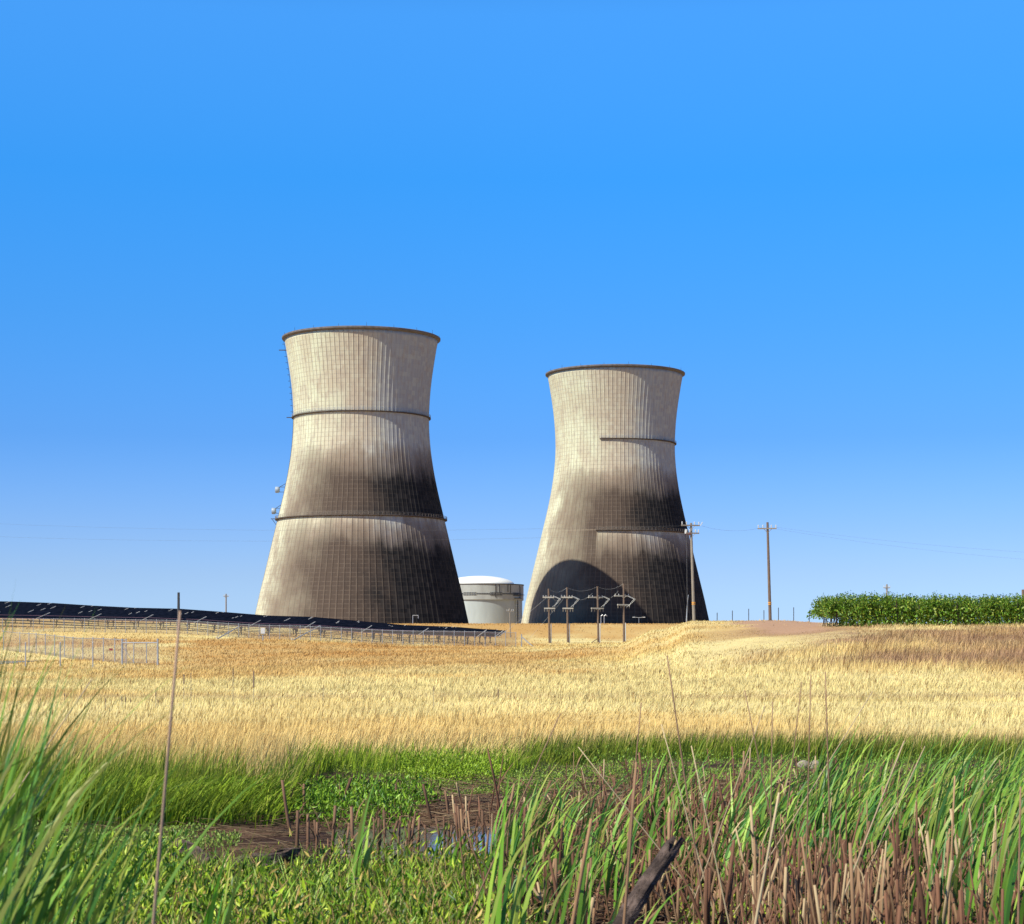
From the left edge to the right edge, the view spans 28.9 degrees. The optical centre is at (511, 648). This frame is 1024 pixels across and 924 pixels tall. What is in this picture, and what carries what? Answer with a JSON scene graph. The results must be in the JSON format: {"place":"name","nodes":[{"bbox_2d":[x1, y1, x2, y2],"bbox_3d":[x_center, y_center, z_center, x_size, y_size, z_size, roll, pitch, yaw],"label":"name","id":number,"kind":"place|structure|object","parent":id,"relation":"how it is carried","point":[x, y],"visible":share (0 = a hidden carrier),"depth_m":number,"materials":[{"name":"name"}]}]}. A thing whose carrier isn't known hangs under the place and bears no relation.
{"place":"outdoors","nodes":[
{"label":"outdoors","id":0,"kind":"place"},
{"bbox_2d":[326,826,606,864],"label":"water","id":1,"kind":"structure","parent":0,"point":[431,838],"depth_m":17.97,"materials":[{"name":"blue liquid"}]},
{"bbox_2d":[0,618,1023,923],"bbox_3d":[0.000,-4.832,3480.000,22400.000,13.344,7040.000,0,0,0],"label":"ground","id":2,"kind":"structure","parent":0,"point":[776,630],"depth_m":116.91,"materials":[{"name":"beige plant"}]},
{"bbox_2d":[0,607,44,620],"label":"solar panel table","id":3,"kind":"object","parent":2,"relation":"on","point":[12,608],"visible":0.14,"depth_m":371.52,"materials":[{"name":"glass"}]},
{"bbox_2d":[0,612,48,626],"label":"solar panel table","id":4,"kind":"object","parent":2,"relation":"on","point":[26,615],"visible":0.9,"depth_m":340.21,"materials":[{"name":"glass"}]},
{"bbox_2d":[9,605,55,608],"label":"solar panel table","id":5,"kind":"object","parent":2,"relation":"on","point":[28,606],"visible":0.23,"depth_m":385.00,"materials":[{"name":"glass"}]},
{"bbox_2d":[11,679,91,798],"bbox_3d":[-2.090,0.863,7.500,1.012,1.500,0.007,0,0,0],"label":"dry stalk","id":6,"kind":"object","parent":2,"relation":"on","point":[57,730],"visible":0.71,"depth_m":7.50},
{"bbox_2d":[31,610,82,624],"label":"solar panel table","id":7,"kind":"object","parent":2,"relation":"on","point":[46,611],"visible":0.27,"depth_m":355.08,"materials":[{"name":"glass"}]},
{"bbox_2d":[3,630,126,663],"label":"chain link fence","id":8,"kind":"object","parent":2,"relation":"on","point":[92,638],"visible":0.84,"depth_m":207.10,"materials":[{"name":"metal"}]},
{"bbox_2d":[38,613,100,626],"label":"solar panel table","id":9,"kind":"object","parent":2,"relation":"on","point":[69,616],"visible":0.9,"depth_m":337.28,"materials":[{"name":"glass"}]},
{"bbox_2d":[3,842,156,923],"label":"cattail clump","id":10,"kind":"object","parent":2,"relation":"on","point":[31,920],"visible":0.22,"depth_m":7.04,"materials":[{"name":"green plant"}]},
{"bbox_2d":[2,809,166,882],"bbox_3d":[-1.828,0.859,5.769,1.630,1.480,0.959,0,0,0],"label":"cattail clump","id":11,"kind":"object","parent":2,"relation":"on","point":[54,857],"visible":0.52,"depth_m":5.81,"materials":[{"name":"green plant"}]},
{"bbox_2d":[0,755,171,923],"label":"cattail clump","id":12,"kind":"object","parent":2,"relation":"on","point":[109,891],"visible":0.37,"depth_m":6.39,"materials":[{"name":"green plant"}]},
{"bbox_2d":[0,611,186,923],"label":"cattail clump","id":13,"kind":"object","parent":2,"relation":"on","point":[31,770],"visible":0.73,"depth_m":5.61,"materials":[{"name":"green plant"}]},
{"bbox_2d":[0,763,186,923],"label":"cattail clump","id":14,"kind":"object","parent":2,"relation":"on","point":[51,913],"visible":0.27,"depth_m":6.59,"materials":[{"name":"green plant"}]},
{"bbox_2d":[0,628,193,923],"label":"cattail clump","id":15,"kind":"object","parent":2,"relation":"on","point":[16,918],"visible":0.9,"depth_m":5.00,"materials":[{"name":"green plant"}]},
{"bbox_2d":[0,774,198,923],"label":"cattail clump","id":16,"kind":"object","parent":2,"relation":"on","point":[123,882],"visible":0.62,"depth_m":5.44,"materials":[{"name":"green plant"}]},
{"bbox_2d":[0,693,233,923],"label":"cattail clump","id":17,"kind":"object","parent":2,"relation":"on","point":[53,897],"visible":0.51,"depth_m":6.03,"materials":[{"name":"green plant"}]},
{"bbox_2d":[90,614,152,628],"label":"solar panel table","id":18,"kind":"object","parent":2,"relation":"on","point":[131,617],"visible":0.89,"depth_m":334.33,"materials":[{"name":"glass"}]},
{"bbox_2d":[0,690,252,923],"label":"cattail clump","id":19,"kind":"object","parent":2,"relation":"on","point":[119,897],"visible":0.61,"depth_m":5.18,"materials":[{"name":"green plant"}]},
{"bbox_2d":[0,582,266,923],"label":"cattail clump","id":20,"kind":"object","parent":2,"relation":"on","point":[12,895],"visible":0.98,"depth_m":4.53,"materials":[{"name":"green plant"}]},
{"bbox_2d":[0,745,278,923],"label":"cattail clump","id":21,"kind":"object","parent":2,"relation":"on","point":[12,864],"visible":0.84,"depth_m":5.19,"materials":[{"name":"green plant"}]},
{"bbox_2d":[121,639,158,664],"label":"field gate","id":22,"kind":"structure","parent":2,"relation":"on","point":[122,642],"depth_m":178.20,"materials":[{"name":"metal"}]},
{"bbox_2d":[152,611,180,923],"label":"dry stalk","id":23,"kind":"object","parent":2,"relation":"on","point":[164,790],"visible":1,"depth_m":4.40,"materials":[{"name":"plant"}]},
{"bbox_2d":[142,615,206,629],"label":"solar panel table","id":24,"kind":"object","parent":2,"relation":"on","point":[164,618],"visible":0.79,"depth_m":331.33,"materials":[{"name":"glass"}]},
{"bbox_2d":[171,838,220,869],"bbox_3d":[-2.388,1.580,15.018,0.171,0.256,0.571,0,0,-36],"label":"dead log","id":25,"kind":"object","parent":2,"relation":"on","point":[198,849],"visible":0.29,"depth_m":14.98,"materials":[{"name":"wood"}]},
{"bbox_2d":[196,617,260,633],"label":"solar panel table","id":26,"kind":"object","parent":2,"relation":"on","point":[222,621],"visible":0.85,"depth_m":328.15,"materials":[{"name":"glass"}]},
{"bbox_2d":[204,832,260,923],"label":"cattail clump","id":27,"kind":"object","parent":2,"relation":"on","point":[208,919],"visible":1,"depth_m":8.98,"materials":[{"name":"green plant"}]},
{"bbox_2d":[2,618,515,645],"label":"chain link fence","id":28,"kind":"object","parent":2,"relation":"on","point":[269,630],"visible":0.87,"depth_m":304.48,"materials":[{"name":"metal"}]},
{"bbox_2d":[232,847,302,872],"bbox_3d":[-1.819,1.595,14.773,0.564,0.212,0.171,0,0,-38],"label":"dead log","id":29,"kind":"object","parent":2,"relation":"on","point":[286,854],"visible":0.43,"depth_m":14.75,"materials":[{"name":"wood"}]},
{"bbox_2d":[250,620,314,635],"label":"solar panel table","id":30,"kind":"object","parent":2,"relation":"on","point":[288,624],"visible":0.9,"depth_m":325.13,"materials":[{"name":"glass"}]},
{"bbox_2d":[281,773,296,832],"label":"broken reed stem","id":31,"kind":"object","parent":2,"relation":"on","point":[285,806],"visible":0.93,"depth_m":17.77,"materials":[{"name":"plant"}]},
{"bbox_2d":[293,801,306,854],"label":"broken reed stem","id":32,"kind":"object","parent":2,"relation":"on","point":[297,817],"visible":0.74,"depth_m":15.35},
{"bbox_2d":[299,813,310,850],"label":"broken reed stem","id":33,"kind":"object","parent":2,"relation":"on","point":[307,833],"visible":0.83,"depth_m":16.25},
{"bbox_2d":[310,822,320,858],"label":"broken reed stem","id":34,"kind":"object","parent":2,"relation":"on","point":[316,841],"visible":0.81,"depth_m":15.49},
{"bbox_2d":[324,805,336,860],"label":"broken reed stem","id":35,"kind":"object","parent":2,"relation":"on","point":[334,822],"visible":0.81,"depth_m":15.64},
{"bbox_2d":[306,622,371,638],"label":"solar panel table","id":36,"kind":"object","parent":2,"relation":"on","point":[338,626],"visible":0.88,"depth_m":322.14,"materials":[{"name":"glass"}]},
{"bbox_2d":[340,799,365,861],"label":"broken reed stem","id":37,"kind":"object","parent":2,"relation":"on","point":[351,827],"visible":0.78,"depth_m":14.71,"materials":[{"name":"plant"}]},
{"bbox_2d":[255,322,468,623],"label":"cooling tower","id":38,"kind":"structure","parent":2,"relation":"on","point":[360,457],"depth_m":849.18,"materials":[{"name":"concrete"}]},
{"bbox_2d":[350,773,397,893],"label":"cattail clump","id":39,"kind":"object","parent":2,"relation":"on","point":[358,849],"visible":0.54,"depth_m":12.50,"materials":[{"name":"green plant"}]},
{"bbox_2d":[369,798,384,867],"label":"broken reed stem","id":40,"kind":"object","parent":2,"relation":"on","point":[378,832],"visible":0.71,"depth_m":14.81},
{"bbox_2d":[380,805,393,864],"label":"broken reed stem","id":41,"kind":"object","parent":2,"relation":"on","point":[384,826],"visible":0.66,"depth_m":15.05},
{"bbox_2d":[362,626,428,642],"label":"solar panel table","id":42,"kind":"object","parent":2,"relation":"on","point":[399,630],"visible":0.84,"depth_m":318.83,"materials":[{"name":"glass"}]},
{"bbox_2d":[406,817,423,861],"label":"broken reed stem","id":43,"kind":"object","parent":2,"relation":"on","point":[418,836],"visible":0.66,"depth_m":15.19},
{"bbox_2d":[408,811,430,865],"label":"broken reed stem","id":44,"kind":"object","parent":2,"relation":"on","point":[412,835],"visible":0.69,"depth_m":14.54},
{"bbox_2d":[422,784,432,822],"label":"broken reed stem","id":45,"kind":"object","parent":2,"relation":"on","point":[427,803],"visible":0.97,"depth_m":19.29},
{"bbox_2d":[420,628,485,644],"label":"solar panel table","id":46,"kind":"object","parent":2,"relation":"on","point":[438,632],"visible":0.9,"depth_m":315.69,"materials":[{"name":"glass"}]},
{"bbox_2d":[429,819,477,880],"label":"cattail clump","id":47,"kind":"object","parent":2,"relation":"on","point":[455,852],"visible":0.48,"depth_m":13.53,"materials":[{"name":"green plant"}]},
{"bbox_2d":[447,627,503,644],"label":"solar panel table","id":48,"kind":"object","parent":2,"relation":"on","point":[489,633],"visible":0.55,"depth_m":328.85,"materials":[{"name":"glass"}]},
{"bbox_2d":[477,810,484,852],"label":"broken reed stem","id":49,"kind":"object","parent":2,"relation":"on","point":[482,821],"visible":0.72,"depth_m":16.46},
{"bbox_2d":[459,576,523,623],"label":"containment building","id":50,"kind":"structure","parent":2,"relation":"on","point":[490,599],"depth_m":1058.58,"materials":[{"name":"concrete"}]},
{"bbox_2d":[464,714,559,923],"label":"dry stalk","id":51,"kind":"object","parent":2,"relation":"on","point":[510,823],"visible":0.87,"depth_m":10.00,"materials":[{"name":"plant"}]},
{"bbox_2d":[2,745,1023,923],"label":"leafy ground cover","id":52,"kind":"object","parent":2,"relation":"on","point":[330,792],"visible":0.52,"depth_m":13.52,"materials":[{"name":"green plant"}]},
{"bbox_2d":[14,769,1021,923],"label":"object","id":53,"kind":"object","parent":2,"relation":"on","point":[442,807],"visible":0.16,"depth_m":19.14,"materials":[{"name":"soil"}]},
{"bbox_2d":[484,771,600,923],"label":"cattail clump","id":54,"kind":"object","parent":2,"relation":"on","point":[500,917],"visible":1,"depth_m":8.69,"materials":[{"name":"green plant"}]},
{"bbox_2d":[543,589,560,642],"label":"utility pole","id":55,"kind":"object","parent":2,"relation":"on","point":[549,637],"visible":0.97,"depth_m":437.82,"materials":[{"name":"brown wood"}]},
{"bbox_2d":[561,587,576,642],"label":"utility pole","id":56,"kind":"object","parent":2,"relation":"on","point":[568,623],"visible":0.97,"depth_m":437.83,"materials":[{"name":"brown wood"}]},
{"bbox_2d":[570,818,592,923],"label":"dry stalk","id":57,"kind":"object","parent":2,"relation":"on","point":[575,907],"visible":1,"depth_m":7.79,"materials":[{"name":"plant"}]},
{"bbox_2d":[588,586,609,642],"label":"utility pole","id":58,"kind":"object","parent":2,"relation":"on","point":[597,609],"visible":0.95,"depth_m":437.81,"materials":[{"name":"brown wood"}]},
{"bbox_2d":[541,806,679,923],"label":"cattail clump","id":59,"kind":"object","parent":2,"relation":"on","point":[582,909],"visible":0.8,"depth_m":9.43,"materials":[{"name":"green plant"}]},
{"bbox_2d":[521,363,708,623],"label":"cooling tower","id":60,"kind":"structure","parent":2,"relation":"on","point":[615,462],"depth_m":967.19,"materials":[{"name":"concrete"}]},
{"bbox_2d":[542,795,689,923],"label":"dry stalk","id":61,"kind":"object","parent":2,"relation":"on","point":[610,852],"visible":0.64,"depth_m":11.00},
{"bbox_2d":[614,584,633,641],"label":"utility pole","id":62,"kind":"object","parent":2,"relation":"on","point":[624,623],"visible":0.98,"depth_m":437.81,"materials":[{"name":"brown wood"}]},
{"bbox_2d":[622,762,636,923],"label":"dry stalk","id":63,"kind":"object","parent":2,"relation":"on","point":[629,858],"visible":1,"depth_m":8.20,"materials":[{"name":"plant"}]},
{"bbox_2d":[622,702,641,903],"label":"dry stalk","id":64,"kind":"object","parent":2,"relation":"on","point":[631,802],"visible":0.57,"depth_m":11.00,"materials":[{"name":"plant"}]},
{"bbox_2d":[582,852,693,923],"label":"cattail clump","id":65,"kind":"object","parent":2,"relation":"on","point":[616,908],"visible":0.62,"depth_m":8.93,"materials":[{"name":"green plant"}]},
{"bbox_2d":[578,747,701,903],"bbox_3d":[0.845,1.153,11.501,0.927,1.166,0.009,0,0,0],"label":"dry stalk","id":66,"kind":"object","parent":2,"relation":"on","point":[634,817],"visible":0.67,"depth_m":11.50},
{"bbox_2d":[612,836,684,923],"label":"rotten stump","id":67,"kind":"object","parent":2,"relation":"on","point":[646,883],"visible":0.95,"depth_m":8.42,"materials":[{"name":"wood"}]},
{"bbox_2d":[667,655,703,908],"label":"dry stalk","id":68,"kind":"object","parent":2,"relation":"on","point":[699,880],"visible":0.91,"depth_m":10.50,"materials":[{"name":"plant"}]},
{"bbox_2d":[661,724,715,917],"bbox_3d":[1.009,1.067,11.001,0.368,1.291,0.010,0,0,0],"label":"dry stalk","id":69,"kind":"object","parent":2,"relation":"on","point":[684,808],"visible":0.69,"depth_m":11.00,"materials":[{"name":"plant"}]},
{"bbox_2d":[681,522,702,620],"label":"utility pole","id":70,"kind":"object","parent":2,"relation":"on","point":[690,532],"visible":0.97,"depth_m":240.85,"materials":[{"name":"grey wood"}]},
{"bbox_2d":[691,746,729,923],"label":"dry stalk","id":71,"kind":"object","parent":2,"relation":"on","point":[711,841],"visible":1,"depth_m":9.50,"materials":[{"name":"plant"}]},
{"bbox_2d":[685,706,764,923],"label":"dry stalk","id":72,"kind":"object","parent":2,"relation":"on","point":[725,812],"visible":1,"depth_m":11.00,"materials":[{"name":"plant"}]},
{"bbox_2d":[437,746,1023,923],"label":"reed stubble","id":73,"kind":"object","parent":2,"relation":"on","point":[886,902],"visible":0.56,"depth_m":11.49,"materials":[{"name":"plant"}]},
{"bbox_2d":[478,717,1023,922],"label":"reed bed","id":74,"kind":"object","parent":2,"relation":"on","point":[974,802],"visible":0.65,"depth_m":14.33,"materials":[{"name":"green plant"}]},
{"bbox_2d":[754,792,779,923],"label":"dry stalk","id":75,"kind":"object","parent":2,"relation":"on","point":[764,872],"visible":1,"depth_m":8.20,"materials":[{"name":"plant"}]},
{"bbox_2d":[744,690,789,912],"bbox_3d":[1.385,0.966,10.500,0.312,1.490,0.009,0,0,0],"label":"dry stalk","id":76,"kind":"object","parent":2,"relation":"on","point":[765,791],"visible":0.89,"depth_m":10.50,"materials":[{"name":"plant"}]},
{"bbox_2d":[758,522,776,620],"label":"utility pole","id":77,"kind":"object","parent":2,"relation":"on","point":[767,528],"visible":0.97,"depth_m":240.86,"materials":[{"name":"brown wood"}]},
{"bbox_2d":[769,702,772,918],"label":"dry stalk","id":78,"kind":"object","parent":2,"relation":"on","point":[770,813],"visible":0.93,"depth_m":10.00,"materials":[{"name":"plant"}]},
{"bbox_2d":[777,682,801,892],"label":"dry stalk","id":79,"kind":"object","parent":2,"relation":"on","point":[788,793],"visible":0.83,"depth_m":10.60,"materials":[{"name":"plant"}]},
{"bbox_2d":[733,691,872,915],"bbox_3d":[1.506,0.968,10.800,0.919,1.471,0.008,0,0,0],"label":"dry stalk","id":80,"kind":"object","parent":2,"relation":"on","point":[806,797],"visible":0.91,"depth_m":10.80,"materials":[{"name":"plant"}]},
{"bbox_2d":[804,675,810,922],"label":"dry stalk","id":81,"kind":"object","parent":2,"relation":"on","point":[807,800],"visible":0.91,"depth_m":9.80,"materials":[{"name":"plant"}]},
{"bbox_2d":[813,593,833,626],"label":"grapevine","id":82,"kind":"object","parent":2,"relation":"on","point":[816,604],"visible":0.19,"depth_m":174.58,"materials":[{"name":"green plant"}]},
{"bbox_2d":[811,596,842,626],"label":"grapevine","id":83,"kind":"object","parent":2,"relation":"on","point":[820,607],"visible":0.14,"depth_m":171.75,"materials":[{"name":"green plant"}]},
{"bbox_2d":[825,672,833,923],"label":"dry stalk","id":84,"kind":"object","parent":2,"relation":"on","point":[829,808],"visible":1,"depth_m":9.40,"materials":[{"name":"plant"}]},
{"bbox_2d":[819,593,846,625],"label":"grapevine","id":85,"kind":"object","parent":2,"relation":"on","point":[832,617],"visible":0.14,"depth_m":168.86,"materials":[{"name":"green plant"}]},
{"bbox_2d":[819,594,855,626],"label":"grapevine","id":86,"kind":"object","parent":2,"relation":"on","point":[830,610],"visible":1,"depth_m":165.68,"materials":[{"name":"green plant"}]},
{"bbox_2d":[838,591,864,625],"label":"grapevine","id":87,"kind":"object","parent":2,"relation":"on","point":[851,599],"visible":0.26,"depth_m":168.70,"materials":[{"name":"green plant"}]},
{"bbox_2d":[839,591,871,626],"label":"grapevine","id":88,"kind":"object","parent":2,"relation":"on","point":[860,608],"visible":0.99,"depth_m":165.73,"materials":[{"name":"green plant"}]},
{"bbox_2d":[835,741,904,919],"bbox_3d":[1.773,1.099,10.201,0.494,1.248,0.012,0,0,0],"label":"dry stalk","id":89,"kind":"object","parent":2,"relation":"on","point":[847,886],"visible":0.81,"depth_m":10.20,"materials":[{"name":"plant"}]},
{"bbox_2d":[863,590,891,625],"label":"grapevine","id":90,"kind":"object","parent":2,"relation":"on","point":[879,610],"visible":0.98,"depth_m":165.84,"materials":[{"name":"green plant"}]},
{"bbox_2d":[846,746,924,917],"bbox_3d":[2.018,1.128,11.000,0.547,1.175,0.008,0,0,0],"label":"dry stalk","id":91,"kind":"object","parent":2,"relation":"on","point":[890,820],"visible":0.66,"depth_m":11.00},
{"bbox_2d":[882,591,913,626],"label":"grapevine","id":92,"kind":"object","parent":2,"relation":"on","point":[903,607],"visible":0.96,"depth_m":166.17,"materials":[{"name":"green plant"}]},
{"bbox_2d":[901,593,927,624],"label":"grapevine","id":93,"kind":"object","parent":2,"relation":"on","point":[914,605],"visible":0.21,"depth_m":168.99,"materials":[{"name":"green plant"}]},
{"bbox_2d":[895,596,934,624],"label":"grapevine","id":94,"kind":"object","parent":2,"relation":"on","point":[922,611],"visible":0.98,"depth_m":166.14,"materials":[{"name":"green plant"}]},
{"bbox_2d":[922,590,952,625],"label":"grapevine","id":95,"kind":"object","parent":2,"relation":"on","point":[936,610],"visible":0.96,"depth_m":166.15,"materials":[{"name":"green plant"}]},
{"bbox_2d":[947,776,955,923],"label":"dry stalk","id":96,"kind":"object","parent":2,"relation":"on","point":[949,900],"visible":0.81,"depth_m":9.80,"materials":[{"name":"plant"}]},
{"bbox_2d":[942,594,973,625],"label":"grapevine","id":97,"kind":"object","parent":2,"relation":"on","point":[962,609],"visible":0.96,"depth_m":166.51,"materials":[{"name":"green plant"}]},
{"bbox_2d":[909,781,1023,923],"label":"cattail clump","id":98,"kind":"object","parent":2,"relation":"on","point":[974,868],"visible":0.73,"depth_m":10.33,"materials":[{"name":"green plant"}]},
{"bbox_2d":[960,595,986,624],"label":"grapevine","id":99,"kind":"object","parent":2,"relation":"on","point":[972,616],"visible":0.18,"depth_m":169.44,"materials":[{"name":"green plant"}]},
{"bbox_2d":[958,594,993,625],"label":"grapevine","id":100,"kind":"object","parent":2,"relation":"on","point":[981,610],"visible":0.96,"depth_m":166.44,"materials":[{"name":"green plant"}]},
{"bbox_2d":[937,775,1023,923],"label":"cattail clump","id":101,"kind":"object","parent":2,"relation":"on","point":[1008,883],"visible":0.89,"depth_m":9.59,"materials":[{"name":"green plant"}]},
{"bbox_2d":[977,594,1006,623],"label":"grapevine","id":102,"kind":"object","parent":2,"relation":"on","point":[996,606],"visible":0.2,"depth_m":169.77,"materials":[{"name":"green plant"}]},
{"bbox_2d":[983,595,1012,625],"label":"grapevine","id":103,"kind":"object","parent":2,"relation":"on","point":[998,611],"visible":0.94,"depth_m":166.56,"materials":[{"name":"green plant"}]},
{"bbox_2d":[1003,593,1023,625],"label":"grapevine","id":104,"kind":"object","parent":2,"relation":"on","point":[1016,610],"visible":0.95,"depth_m":166.90,"materials":[{"name":"green plant"}]},
{"bbox_2d":[1017,787,1020,923],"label":"dry stalk","id":105,"kind":"object","parent":2,"relation":"on","point":[1018,893],"visible":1,"depth_m":8.60,"materials":[{"name":"plant"}]},
{"bbox_2d":[0,0,1023,622],"label":"sky","id":106,"kind":"structure","parent":0,"point":[809,212],"materials":[{"name":"blue"}]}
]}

